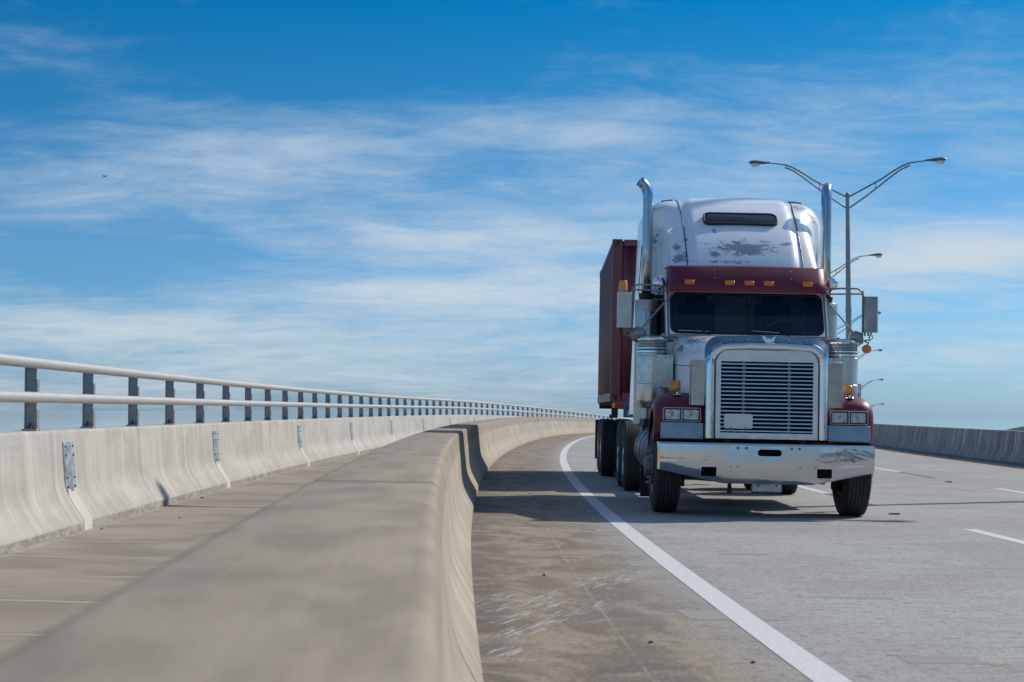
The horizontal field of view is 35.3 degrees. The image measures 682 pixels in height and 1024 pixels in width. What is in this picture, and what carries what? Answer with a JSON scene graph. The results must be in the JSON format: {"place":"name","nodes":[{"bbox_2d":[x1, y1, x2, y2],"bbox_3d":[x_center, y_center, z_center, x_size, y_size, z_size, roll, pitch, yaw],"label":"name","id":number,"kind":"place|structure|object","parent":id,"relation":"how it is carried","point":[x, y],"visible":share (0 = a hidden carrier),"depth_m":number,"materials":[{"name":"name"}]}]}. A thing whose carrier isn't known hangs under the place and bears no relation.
{"place":"outdoors","nodes":[
{"label":"outdoors","id":0,"kind":"place"},
{"bbox_2d":[0,411,1023,430],"bbox_3d":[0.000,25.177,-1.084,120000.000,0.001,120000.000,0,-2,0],"label":"water","id":1,"kind":"structure","parent":0,"point":[993,420],"depth_m":5669.20,"materials":[{"name":"blue liquid"}]},
{"bbox_2d":[0,0,1023,410],"label":"sky","id":2,"kind":"structure","parent":0,"point":[409,198],"materials":[{"name":"blue"}]},
{"bbox_2d":[471,433,1023,681],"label":"road","id":3,"kind":"structure","parent":0,"point":[591,605],"depth_m":11.48,"materials":[{"name":"concrete"}]},
{"bbox_2d":[595,401,632,475],"bbox_3d":[2.821,1.694,28.315,2.540,1.450,6.775,1,-2,1],"label":"trailer chassis","id":4,"kind":"object","parent":3,"relation":"on","point":[605,441],"visible":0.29,"depth_m":28.56,"materials":[{"name":"rubber"}]},
{"bbox_2d":[597,239,636,405],"bbox_3d":[2.862,-0.149,28.611,2.442,2.649,6.060,1,-2,1],"label":"shipping container","id":5,"kind":"object","parent":4,"relation":"on","point":[614,362],"visible":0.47,"depth_m":25.68,"materials":[{"name":"metal"}]},
{"bbox_2d":[624,561,705,566],"bbox_3d":[1.155,1.688,12.191,0.601,0.012,0.433,0,-2,0],"label":"sealed road patch","id":6,"kind":"object","parent":3,"relation":"on","point":[657,564],"visible":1,"depth_m":12.20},
{"bbox_2d":[662,525,692,525],"bbox_3d":[1.734,1.885,16.435,0.422,0.008,0.127,0,-2,0],"label":"sealed road patch","id":7,"kind":"object","parent":3,"relation":"on","point":[677,525],"visible":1,"depth_m":16.45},
{"bbox_2d":[560,436,851,681],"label":"white edge line","id":8,"kind":"object","parent":3,"relation":"on","point":[813,668],"visible":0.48,"depth_m":9.71,"materials":[{"name":"paint"}]},
{"bbox_2d":[676,610,789,620],"bbox_3d":[1.248,1.558,9.155,0.604,0.012,0.437,0,-2,0],"label":"sealed road patch","id":9,"kind":"object","parent":3,"relation":"on","point":[720,615],"visible":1,"depth_m":9.15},
{"bbox_2d":[616,177,877,515],"bbox_3d":[2.916,0.024,21.793,3.219,4.227,7.573,1,-2,1],"label":"semi truck","id":10,"kind":"object","parent":3,"relation":"on","point":[744,366],"visible":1,"depth_m":19.64,"materials":[{"name":"silver metal"}]},
{"bbox_2d":[798,485,827,492],"bbox_3d":[4.692,2.334,25.492,0.154,0.003,3.016,0,-2,0],"label":"white lane dash","id":11,"kind":"object","parent":3,"relation":"on","point":[811,489],"visible":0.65,"depth_m":25.17,"materials":[{"name":"paint"}]},
{"bbox_2d":[889,512,899,514],"bbox_3d":[4.534,2.045,19.093,0.110,0.022,0.101,0,-2,-1],"label":"pavement marker","id":12,"kind":"object","parent":3,"relation":"on","point":[894,513],"visible":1,"depth_m":19.05,"materials":[{"name":"plastic"}]},
{"bbox_2d":[900,472,934,477],"bbox_3d":[8.183,2.711,32.631,0.132,0.003,2.974,0,-2,1],"label":"black lane dash","id":13,"kind":"object","parent":3,"relation":"on","point":[917,475],"visible":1,"depth_m":32.30,"materials":[{"name":"paint"}]},
{"bbox_2d":[895,655,987,663],"bbox_3d":[2.029,1.506,7.610,0.380,0.008,0.239,0,-2,-2],"label":"sealed road patch","id":14,"kind":"object","parent":3,"relation":"on","point":[946,659],"visible":1,"depth_m":7.61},
{"bbox_2d":[876,449,1023,469],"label":"yellow edge line","id":15,"kind":"object","parent":3,"relation":"on","point":[952,460],"visible":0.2,"depth_m":44.25,"materials":[{"name":"paint"}]},
{"bbox_2d":[964,529,1023,543],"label":"white lane dash","id":16,"kind":"object","parent":3,"relation":"on","point":[998,536],"visible":1,"depth_m":15.90,"materials":[{"name":"paint"}]},
{"bbox_2d":[994,488,1023,492],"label":"white lane dash","id":17,"kind":"object","parent":3,"relation":"on","point":[1009,490],"visible":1,"depth_m":26.25,"materials":[{"name":"paint"}]},
{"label":"bridge deck","id":18,"kind":"structure","parent":0,"visible":0},
{"bbox_2d":[0,452,369,656],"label":"path","id":19,"kind":"structure","parent":18,"relation":"on","point":[46,586],"depth_m":12.17,"materials":[{"name":"concrete"}]},
{"bbox_2d":[0,415,522,555],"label":"parapet wall","id":20,"kind":"structure","parent":18,"relation":"on","point":[57,483],"depth_m":17.60,"materials":[{"name":"concrete"}]},
{"bbox_2d":[0,353,632,430],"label":"metal railing","id":21,"kind":"object","parent":20,"relation":"on","point":[31,396],"visible":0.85,"depth_m":20.11,"materials":[{"name":"grey metal"}]},
{"bbox_2d":[0,417,598,681],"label":"concrete barrier","id":22,"kind":"object","parent":18,"relation":"on","point":[359,569],"visible":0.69,"depth_m":2.45,"materials":[{"name":"grey concrete"}]},
{"bbox_2d":[870,424,1023,465],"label":"median barrier","id":23,"kind":"object","parent":18,"relation":"on","point":[998,446],"visible":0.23,"depth_m":47.83,"materials":[{"name":"concrete"}]},
{"bbox_2d":[749,157,946,338],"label":"street lamp","id":24,"kind":"object","parent":23,"relation":"on","point":[847,195],"visible":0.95,"depth_m":72.97,"materials":[{"name":"metal"}]},
{"bbox_2d":[831,253,882,277],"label":"street lamp","id":25,"kind":"object","parent":23,"relation":"on","point":[878,255],"visible":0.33,"depth_m":112.11,"materials":[{"name":"metal"}]},
{"bbox_2d":[837,311,881,334],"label":"street lamp","id":26,"kind":"object","parent":23,"relation":"on","point":[879,312],"visible":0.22,"depth_m":157.00,"materials":[{"name":"metal"}]},
{"bbox_2d":[1007,426,1023,430],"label":"parapet","id":27,"kind":"structure","parent":18,"relation":"on","point":[1019,429],"depth_m":119.59,"materials":[{"name":"concrete"}]},
{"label":"opposite road","id":28,"kind":"structure","parent":0,"visible":0},
{"bbox_2d":[858,384,860,397],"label":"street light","id":29,"kind":"object","parent":28,"relation":"on","point":[859,390],"visible":0.12,"depth_m":91.42,"materials":[{"name":"black paint"}]}
]}

